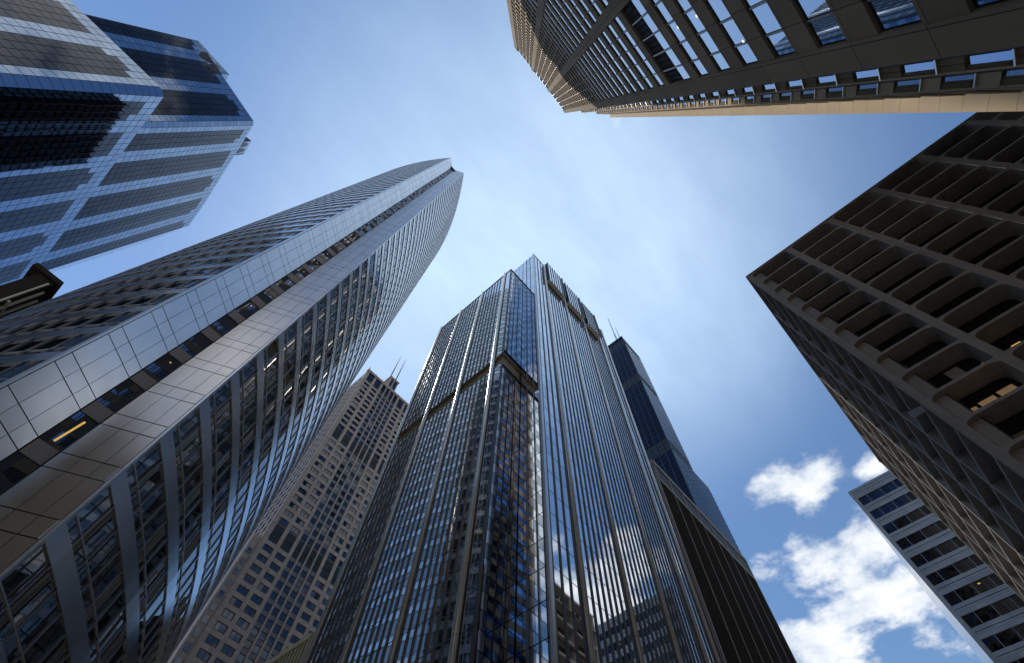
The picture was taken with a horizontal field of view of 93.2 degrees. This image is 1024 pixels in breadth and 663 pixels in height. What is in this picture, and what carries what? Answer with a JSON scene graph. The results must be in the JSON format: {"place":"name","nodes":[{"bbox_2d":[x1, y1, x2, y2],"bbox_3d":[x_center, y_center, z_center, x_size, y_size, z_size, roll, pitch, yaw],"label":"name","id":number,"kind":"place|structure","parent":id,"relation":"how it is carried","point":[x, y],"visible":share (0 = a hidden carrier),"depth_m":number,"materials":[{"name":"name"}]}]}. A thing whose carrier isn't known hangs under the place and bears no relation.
{"place":"outdoors","nodes":[
{"label":"outdoors","id":0,"kind":"place"},
{"bbox_2d":[52,0,982,662],"label":"sky","id":1,"kind":"structure","parent":0,"point":[657,225],"materials":[{"name":"blue"}]},
{"bbox_3d":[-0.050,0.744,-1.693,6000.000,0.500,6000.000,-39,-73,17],"label":"ground","id":2,"kind":"structure","parent":0,"visible":0},
{"bbox_2d":[0,263,63,317],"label":"cream framed building","id":3,"kind":"structure","parent":2,"relation":"on","point":[37,283],"depth_m":100.82,"materials":[{"name":"brown metal"}]},
{"bbox_2d":[0,0,252,284],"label":"tiered glass tower","id":4,"kind":"structure","parent":2,"relation":"on","point":[115,136],"depth_m":158.87,"materials":[{"name":"glass"}]},
{"bbox_2d":[0,157,463,662],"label":"curved office tower","id":5,"kind":"structure","parent":2,"relation":"on","point":[163,419],"depth_m":41.31,"materials":[{"name":"metal"}]},
{"bbox_2d":[2,457,37,483],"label":"window","id":6,"kind":"structure","parent":5,"relation":"in","point":[23,467],"depth_m":28.31,"materials":[{"name":"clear glass"}]},
{"bbox_2d":[46,412,84,450],"bbox_3d":[-28.867,6.485,31.628,0.035,2.990,1.340,-39,-73,17],"label":"window","id":7,"kind":"structure","parent":5,"relation":"in","point":[63,442],"depth_m":31.24,"materials":[{"name":"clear glass"}]},
{"bbox_2d":[97,383,140,406],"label":"window","id":8,"kind":"structure","parent":5,"relation":"in","point":[133,388],"depth_m":35.34,"materials":[{"name":"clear glass"}]},
{"bbox_2d":[142,362,167,381],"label":"window","id":9,"kind":"structure","parent":5,"relation":"in","point":[160,372],"depth_m":38.97,"materials":[{"name":"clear glass"}]},
{"bbox_2d":[179,336,201,356],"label":"window","id":10,"kind":"structure","parent":5,"relation":"in","point":[193,349],"depth_m":43.00,"materials":[{"name":"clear glass"}]},
{"bbox_2d":[210,322,231,335],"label":"window","id":11,"kind":"structure","parent":5,"relation":"in","point":[221,330],"depth_m":47.03,"materials":[{"name":"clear glass"}]},
{"bbox_2d":[236,302,259,311],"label":"window","id":12,"kind":"structure","parent":5,"relation":"in","point":[250,308],"depth_m":52.25,"materials":[{"name":"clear glass"}]},
{"bbox_2d":[264,287,277,299],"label":"window","id":13,"kind":"structure","parent":5,"relation":"in","point":[271,294],"depth_m":56.45,"materials":[{"name":"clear glass"}]},
{"bbox_2d":[275,279,293,285],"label":"window","id":14,"kind":"structure","parent":5,"relation":"in","point":[288,282],"depth_m":60.20,"materials":[{"name":"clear glass"}]},
{"bbox_2d":[167,357,408,662],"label":"granite spire tower","id":15,"kind":"structure","parent":2,"relation":"on","point":[267,600],"depth_m":214.61,"materials":[{"name":"beige stone"}]},
{"bbox_2d":[275,379,360,498],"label":"side window","id":16,"kind":"structure","parent":15,"relation":"in","point":[360,379],"depth_m":275.61,"materials":[{"name":"glass"}]},
{"bbox_2d":[279,383,402,609],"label":"window","id":17,"kind":"structure","parent":15,"relation":"in","point":[328,491],"depth_m":258.69,"materials":[{"name":"glass"}]},
{"bbox_2d":[266,632,313,662],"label":"yellow finned building","id":18,"kind":"structure","parent":2,"relation":"on","point":[295,652],"depth_m":89.16,"materials":[{"name":"concrete"}]},
{"bbox_2d":[302,253,720,662],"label":"glass office tower","id":19,"kind":"structure","parent":2,"relation":"on","point":[515,511],"depth_m":68.79,"materials":[{"name":"glass"}]},
{"bbox_2d":[608,319,740,552],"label":"black stepped skyscraper","id":20,"kind":"structure","parent":2,"relation":"on","point":[664,450],"depth_m":347.07,"materials":[{"name":"glass"}]},
{"bbox_2d":[649,459,796,662],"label":"brown finned building","id":21,"kind":"structure","parent":2,"relation":"on","point":[743,625],"depth_m":154.68,"materials":[{"name":"metal"}]},
{"bbox_2d":[507,0,1023,117],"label":"stone clad tower","id":22,"kind":"structure","parent":2,"relation":"on","point":[645,58],"depth_m":32.60,"materials":[{"name":"brown stone"}]},
{"bbox_2d":[615,17,625,31],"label":"window pane","id":23,"kind":"structure","parent":22,"relation":"in","point":[617,20],"depth_m":46.43,"materials":[{"name":"glass"}]},
{"bbox_2d":[631,0,645,15],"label":"window pane","id":24,"kind":"structure","parent":22,"relation":"in","point":[637,3],"depth_m":38.83,"materials":[{"name":"glass"}]},
{"bbox_2d":[643,14,657,32],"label":"window pane","id":25,"kind":"structure","parent":22,"relation":"in","point":[648,20],"depth_m":39.21,"materials":[{"name":"glass"}]},
{"bbox_2d":[655,31,669,48],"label":"window pane","id":26,"kind":"structure","parent":22,"relation":"in","point":[660,38],"depth_m":39.64,"materials":[{"name":"glass"}]},
{"bbox_2d":[656,1,672,23],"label":"window pane","id":27,"kind":"structure","parent":22,"relation":"in","point":[660,7],"depth_m":35.30,"materials":[{"name":"glass"}]},
{"bbox_2d":[666,49,680,65],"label":"window pane","id":28,"kind":"structure","parent":22,"relation":"in","point":[670,53],"depth_m":40.10,"materials":[{"name":"glass"}]},
{"bbox_2d":[668,22,684,41],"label":"window pane","id":29,"kind":"structure","parent":22,"relation":"in","point":[676,32],"depth_m":35.78,"materials":[{"name":"glass"}]},
{"bbox_2d":[675,0,690,11],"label":"window pane","id":30,"kind":"structure","parent":22,"relation":"in","point":[684,5],"depth_m":31.66,"materials":[{"name":"glass"}]},
{"bbox_2d":[677,66,689,78],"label":"window pane","id":31,"kind":"structure","parent":22,"relation":"in","point":[682,71],"depth_m":40.53,"materials":[{"name":"glass"}]},
{"bbox_2d":[680,41,697,60],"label":"window pane","id":32,"kind":"structure","parent":22,"relation":"in","point":[686,47],"depth_m":36.24,"materials":[{"name":"glass"}]},
{"bbox_2d":[685,10,704,32],"bbox_3d":[12.064,-20.369,31.766,0.034,2.180,1.440,-39,-73,17],"label":"window pane","id":33,"kind":"structure","parent":22,"relation":"in","point":[695,22],"depth_m":31.91,"materials":[{"name":"glass"}]},
{"bbox_2d":[692,60,707,74],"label":"window pane","id":34,"kind":"structure","parent":22,"relation":"in","point":[698,65],"depth_m":36.64,"materials":[{"name":"glass"}]},
{"bbox_2d":[698,31,718,53],"bbox_3d":[13.136,-19.246,32.228,0.034,2.180,1.440,-39,-73,17],"label":"window pane","id":35,"kind":"structure","parent":22,"relation":"in","point":[705,38],"depth_m":32.35,"materials":[{"name":"glass"}]},
{"bbox_2d":[706,0,729,21],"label":"window pane","id":36,"kind":"structure","parent":22,"relation":"in","point":[717,7],"depth_m":28.12,"materials":[{"name":"glass"}]},
{"bbox_2d":[711,53,729,69],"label":"window pane","id":37,"kind":"structure","parent":22,"relation":"in","point":[718,58],"depth_m":32.77,"materials":[{"name":"glass"}]},
{"bbox_2d":[721,19,745,44],"bbox_3d":[13.022,-17.557,28.384,0.033,2.180,1.440,-39,-73,17],"label":"window pane","id":38,"kind":"structure","parent":22,"relation":"in","point":[730,28],"depth_m":28.48,"materials":[{"name":"glass"}]},
{"bbox_2d":[735,44,757,63],"bbox_3d":[14.005,-16.527,28.808,0.035,2.180,1.170,-39,-73,17],"label":"window pane","id":39,"kind":"structure","parent":22,"relation":"in","point":[746,54],"depth_m":28.91,"materials":[{"name":"glass"}]},
{"bbox_2d":[512,0,999,111],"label":"window pane","id":40,"kind":"structure","parent":22,"relation":"in","point":[749,3],"depth_m":82.52,"materials":[{"name":"glass"}]},
{"bbox_2d":[750,2,780,33],"bbox_3d":[12.908,-15.868,24.541,0.036,2.180,1.440,-39,-73,17],"label":"window pane","id":41,"kind":"structure","parent":22,"relation":"in","point":[763,15],"depth_m":24.61,"materials":[{"name":"glass"}]},
{"bbox_2d":[766,32,794,55],"bbox_3d":[13.891,-14.838,24.964,0.035,2.180,1.170,-39,-73,17],"label":"window pane","id":42,"kind":"structure","parent":22,"relation":"in","point":[779,42],"depth_m":25.03,"materials":[{"name":"glass"}]},
{"bbox_2d":[788,80,801,86],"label":"window pane","id":43,"kind":"structure","parent":22,"relation":"in","point":[793,83],"depth_m":36.75,"materials":[{"name":"glass"}]},
{"bbox_2d":[795,0,830,18],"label":"window pane","id":44,"kind":"structure","parent":22,"relation":"in","point":[809,8],"depth_m":20.98,"materials":[{"name":"glass"}]},
{"bbox_2d":[818,75,834,82],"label":"window pane","id":45,"kind":"structure","parent":22,"relation":"in","point":[828,78],"depth_m":32.90,"materials":[{"name":"glass"}]},
{"bbox_2d":[808,15,845,44],"bbox_3d":[13.778,-13.149,21.120,0.034,2.180,1.170,-39,-73,17],"label":"window pane","id":46,"kind":"structure","parent":22,"relation":"in","point":[826,30],"depth_m":21.16,"materials":[{"name":"glass"}]},
{"bbox_2d":[855,69,877,78],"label":"window pane","id":47,"kind":"structure","parent":22,"relation":"in","point":[870,73],"depth_m":29.00,"materials":[{"name":"glass"}]},
{"bbox_2d":[859,84,876,88],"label":"window pane","id":48,"kind":"structure","parent":22,"relation":"in","point":[872,85],"depth_m":36.67,"materials":[{"name":"glass"}]},
{"bbox_2d":[868,0,919,29],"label":"window pane","id":49,"kind":"structure","parent":22,"relation":"in","point":[887,13],"depth_m":17.40,"materials":[{"name":"glass"}]},
{"bbox_2d":[897,80,919,85],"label":"window pane","id":50,"kind":"structure","parent":22,"relation":"in","point":[911,82],"depth_m":32.77,"materials":[{"name":"glass"}]},
{"bbox_2d":[903,61,934,72],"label":"window pane","id":51,"kind":"structure","parent":22,"relation":"in","point":[928,65],"depth_m":25.12,"materials":[{"name":"glass"}]},
{"bbox_2d":[944,74,974,81],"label":"window pane","id":52,"kind":"structure","parent":22,"relation":"in","point":[964,77],"depth_m":28.90,"materials":[{"name":"glass"}]},
{"bbox_2d":[969,50,1012,63],"bbox_3d":[21.034,-11.991,21.163,0.035,2.480,0.684,-25,-69,12],"label":"window pane","id":53,"kind":"structure","parent":22,"relation":"in","point":[1006,55],"depth_m":21.22,"materials":[{"name":"glass"}]},
{"bbox_2d":[1006,69,1023,75],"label":"window pane","id":54,"kind":"structure","parent":22,"relation":"in","point":[1014,72],"depth_m":25.62,"materials":[{"name":"glass"}]},
{"bbox_2d":[746,111,1023,600],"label":"concrete grid building","id":55,"kind":"structure","parent":2,"relation":"on","point":[893,301],"depth_m":65.56,"materials":[{"name":"brown concrete"}]},
{"bbox_2d":[820,293,849,311],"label":"window","id":56,"kind":"structure","parent":55,"relation":"in","point":[826,307],"depth_m":73.57,"materials":[{"name":"black glass"}]},
{"bbox_2d":[836,303,870,323],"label":"window","id":57,"kind":"structure","parent":55,"relation":"in","point":[862,306],"depth_m":69.47,"materials":[{"name":"black glass"}]},
{"bbox_2d":[845,251,881,274],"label":"window","id":58,"kind":"structure","parent":55,"relation":"in","point":[875,254],"depth_m":75.51,"materials":[{"name":"black glass"}]},
{"bbox_2d":[855,314,893,336],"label":"window","id":59,"kind":"structure","parent":55,"relation":"in","point":[875,323],"depth_m":65.41,"materials":[{"name":"black glass"}]},
{"bbox_2d":[863,258,903,283],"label":"window","id":60,"kind":"structure","parent":55,"relation":"in","point":[893,263],"depth_m":71.46,"materials":[{"name":"black glass"}]},
{"bbox_2d":[876,327,918,351],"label":"window","id":61,"kind":"structure","parent":55,"relation":"in","point":[898,337],"depth_m":61.32,"materials":[{"name":"black glass"}]},
{"bbox_2d":[882,267,927,293],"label":"window","id":62,"kind":"structure","parent":55,"relation":"in","point":[919,270],"depth_m":67.37,"materials":[{"name":"black glass"}]},
{"bbox_2d":[898,216,933,239],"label":"window","id":63,"kind":"structure","parent":55,"relation":"in","point":[920,224],"depth_m":73.18,"materials":[{"name":"black glass"}]},
{"bbox_2d":[899,341,947,367],"bbox_3d":[47.843,3.766,56.430,7.080,4.170,0.039,-39,-73,17],"label":"window","id":64,"kind":"structure","parent":55,"relation":"in","point":[922,354],"depth_m":57.22,"materials":[{"name":"black glass"}]},
{"bbox_2d":[904,276,954,304],"bbox_3d":[54.071,-4.518,62.111,7.080,4.170,0.043,-39,-73,17],"label":"window","id":65,"kind":"structure","parent":55,"relation":"in","point":[934,286],"depth_m":63.27,"materials":[{"name":"black glass"}]},
{"bbox_2d":[918,222,958,246],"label":"window","id":66,"kind":"structure","parent":55,"relation":"in","point":[948,227],"depth_m":69.13,"materials":[{"name":"black glass"}]},
{"bbox_2d":[927,358,981,387],"bbox_3d":[47.725,5.515,52.449,7.080,4.170,0.043,-39,-73,17],"label":"window","id":67,"kind":"structure","parent":55,"relation":"in","point":[968,364],"depth_m":53.18,"materials":[{"name":"black glass"}]},
{"bbox_2d":[929,287,984,317],"bbox_3d":[53.953,-2.768,58.130,7.080,4.170,0.042,-39,-73,17],"label":"window","id":68,"kind":"structure","parent":55,"relation":"in","point":[972,292],"depth_m":59.18,"materials":[{"name":"black glass"}]},
{"bbox_2d":[941,228,986,254],"bbox_3d":[60.181,-11.052,63.812,7.080,4.170,0.040,-39,-73,17],"label":"window","id":69,"kind":"structure","parent":55,"relation":"in","point":[980,231],"depth_m":64.99,"materials":[{"name":"black glass"}]},
{"bbox_2d":[953,180,987,202],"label":"window","id":70,"kind":"structure","parent":55,"relation":"in","point":[978,185],"depth_m":70.91,"materials":[{"name":"black glass"}]},
{"bbox_2d":[957,299,1020,332],"bbox_3d":[53.835,-1.019,54.149,7.080,4.170,0.046,-39,-73,17],"label":"window","id":71,"kind":"structure","parent":55,"relation":"in","point":[993,312],"depth_m":55.08,"materials":[{"name":"black glass"}]},
{"bbox_2d":[959,377,1022,408],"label":"window","id":72,"kind":"structure","parent":55,"relation":"in","point":[969,401],"depth_m":49.26,"materials":[{"name":"black glass"}]},
{"bbox_2d":[968,236,1019,264],"bbox_3d":[60.063,-9.302,59.831,7.080,4.170,0.038,-39,-73,17],"label":"window","id":73,"kind":"structure","parent":55,"relation":"in","point":[1008,240],"depth_m":60.92,"materials":[{"name":"black glass"}]},
{"bbox_2d":[978,183,1018,207],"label":"window","id":74,"kind":"structure","parent":55,"relation":"in","point":[1011,186],"depth_m":66.76,"materials":[{"name":"black glass"}]},
{"bbox_2d":[990,325,1023,350],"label":"window","id":75,"kind":"structure","parent":55,"relation":"in","point":[1011,338],"depth_m":51.54,"materials":[{"name":"black glass"}]},
{"bbox_2d":[995,410,1023,438],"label":"window","id":76,"kind":"structure","parent":55,"relation":"in","point":[1007,425],"depth_m":45.61,"materials":[{"name":"black glass"}]},
{"bbox_2d":[999,256,1023,274],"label":"window","id":77,"kind":"structure","parent":55,"relation":"in","point":[1014,266],"depth_m":57.33,"materials":[{"name":"black glass"}]},
{"bbox_2d":[1005,201,1023,213],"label":"window","id":78,"kind":"structure","parent":55,"relation":"in","point":[1012,210],"depth_m":63.13,"materials":[{"name":"black glass"}]},
{"bbox_2d":[848,470,1023,662],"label":"pale banded building","id":79,"kind":"structure","parent":2,"relation":"on","point":[976,600],"depth_m":118.13,"materials":[{"name":"white concrete"}]},
{"bbox_2d":[868,489,884,500],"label":"window","id":80,"kind":"structure","parent":79,"relation":"in","point":[875,493],"depth_m":140.90,"materials":[{"name":"blue glass"}]},
{"bbox_2d":[871,508,883,518],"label":"window","id":81,"kind":"structure","parent":79,"relation":"in","point":[878,515],"depth_m":136.89,"materials":[{"name":"blue glass"}]},
{"bbox_2d":[880,502,896,513],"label":"window","id":82,"kind":"structure","parent":79,"relation":"in","point":[887,507],"depth_m":136.12,"materials":[{"name":"blue glass"}]},
{"bbox_2d":[880,482,896,493],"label":"window","id":83,"kind":"structure","parent":79,"relation":"in","point":[887,487],"depth_m":139.84,"materials":[{"name":"blue glass"}]},
{"bbox_2d":[884,523,897,533],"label":"window","id":84,"kind":"structure","parent":79,"relation":"in","point":[890,526],"depth_m":132.11,"materials":[{"name":"blue glass"}]},
{"bbox_2d":[893,516,910,528],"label":"window","id":85,"kind":"structure","parent":79,"relation":"in","point":[899,524],"depth_m":131.29,"materials":[{"name":"black glass"}]},
{"bbox_2d":[893,495,910,507],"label":"window","id":86,"kind":"structure","parent":79,"relation":"in","point":[900,501],"depth_m":135.03,"materials":[{"name":"blue glass"}]},
{"bbox_2d":[897,538,911,549],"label":"window","id":87,"kind":"structure","parent":79,"relation":"in","point":[901,542],"depth_m":127.31,"materials":[{"name":"black glass"}]},
{"bbox_2d":[906,509,924,521],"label":"window","id":88,"kind":"structure","parent":79,"relation":"in","point":[918,510],"depth_m":130.20,"materials":[{"name":"black glass"}]},
{"bbox_2d":[906,531,925,544],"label":"window","id":89,"kind":"structure","parent":79,"relation":"in","point":[918,535],"depth_m":126.44,"materials":[{"name":"black glass"}]},
{"bbox_2d":[911,555,926,566],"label":"window","id":90,"kind":"structure","parent":79,"relation":"in","point":[916,559],"depth_m":122.43,"materials":[{"name":"black glass"}]},
{"bbox_2d":[921,524,940,537],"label":"window","id":91,"kind":"structure","parent":79,"relation":"in","point":[927,533],"depth_m":125.28,"materials":[{"name":"black glass"}]},
{"bbox_2d":[922,548,942,561],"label":"window","id":92,"kind":"structure","parent":79,"relation":"in","point":[934,551],"depth_m":121.48,"materials":[{"name":"black glass"}]},
{"bbox_2d":[927,573,943,584],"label":"window","id":93,"kind":"structure","parent":79,"relation":"in","point":[931,577],"depth_m":117.63,"materials":[{"name":"black glass"}]},
{"bbox_2d":[935,521,947,530],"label":"window","id":94,"kind":"structure","parent":79,"relation":"in","point":[940,524],"depth_m":124.42,"materials":[{"name":"black glass"}]},
{"bbox_2d":[937,541,957,554],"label":"window","id":95,"kind":"structure","parent":79,"relation":"in","point":[945,546],"depth_m":120.42,"materials":[{"name":"black glass"}]},
{"bbox_2d":[938,565,959,580],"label":"window","id":96,"kind":"structure","parent":79,"relation":"in","point":[950,569],"depth_m":116.66,"materials":[{"name":"black glass"}]},
{"bbox_2d":[944,592,962,605],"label":"window","id":97,"kind":"structure","parent":79,"relation":"in","point":[954,602],"depth_m":112.60,"materials":[{"name":"black glass"}]},
{"bbox_2d":[952,537,964,547],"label":"window","id":98,"kind":"structure","parent":79,"relation":"in","point":[954,540],"depth_m":119.63,"materials":[{"name":"black glass"}]},
{"bbox_2d":[953,558,976,572],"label":"window","id":99,"kind":"structure","parent":79,"relation":"in","point":[959,566],"depth_m":115.52,"materials":[{"name":"black glass"}]},
{"bbox_2d":[955,585,978,600],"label":"window","id":100,"kind":"structure","parent":79,"relation":"in","point":[966,592],"depth_m":111.81,"materials":[{"name":"black glass"}]},
{"bbox_2d":[963,613,982,627],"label":"window","id":101,"kind":"structure","parent":79,"relation":"in","point":[975,620],"depth_m":107.84,"materials":[{"name":"black glass"}]},
{"bbox_2d":[969,554,983,565],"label":"window","id":102,"kind":"structure","parent":79,"relation":"in","point":[972,558],"depth_m":114.79,"materials":[{"name":"black glass"}]},
{"bbox_2d":[972,577,996,592],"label":"window","id":103,"kind":"structure","parent":79,"relation":"in","point":[986,581],"depth_m":110.66,"materials":[{"name":"black glass"}]},
{"bbox_2d":[974,606,999,622],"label":"window","id":104,"kind":"structure","parent":79,"relation":"in","point":[990,608],"depth_m":106.97,"materials":[{"name":"black glass"}]},
{"bbox_2d":[983,636,1003,651],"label":"window","id":105,"kind":"structure","parent":79,"relation":"in","point":[992,638],"depth_m":102.97,"materials":[{"name":"black glass"}]},
{"bbox_2d":[989,574,1004,585],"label":"window","id":106,"kind":"structure","parent":79,"relation":"in","point":[994,577],"depth_m":109.92,"materials":[{"name":"black glass"}]},
{"bbox_2d":[992,598,1018,614],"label":"window","id":107,"kind":"structure","parent":79,"relation":"in","point":[1005,604],"depth_m":105.85,"materials":[{"name":"black glass"}]},
{"bbox_2d":[995,629,1022,646],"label":"window","id":108,"kind":"structure","parent":79,"relation":"in","point":[1007,634],"depth_m":102.07,"materials":[{"name":"black glass"}]},
{"bbox_2d":[1010,594,1023,607],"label":"window","id":109,"kind":"structure","parent":79,"relation":"in","point":[1013,598],"depth_m":105.13,"materials":[{"name":"black glass"}]},
{"bbox_2d":[1014,624,1023,637],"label":"window","id":110,"kind":"structure","parent":79,"relation":"in","point":[1021,631],"depth_m":101.82,"materials":[{"name":"black glass"}]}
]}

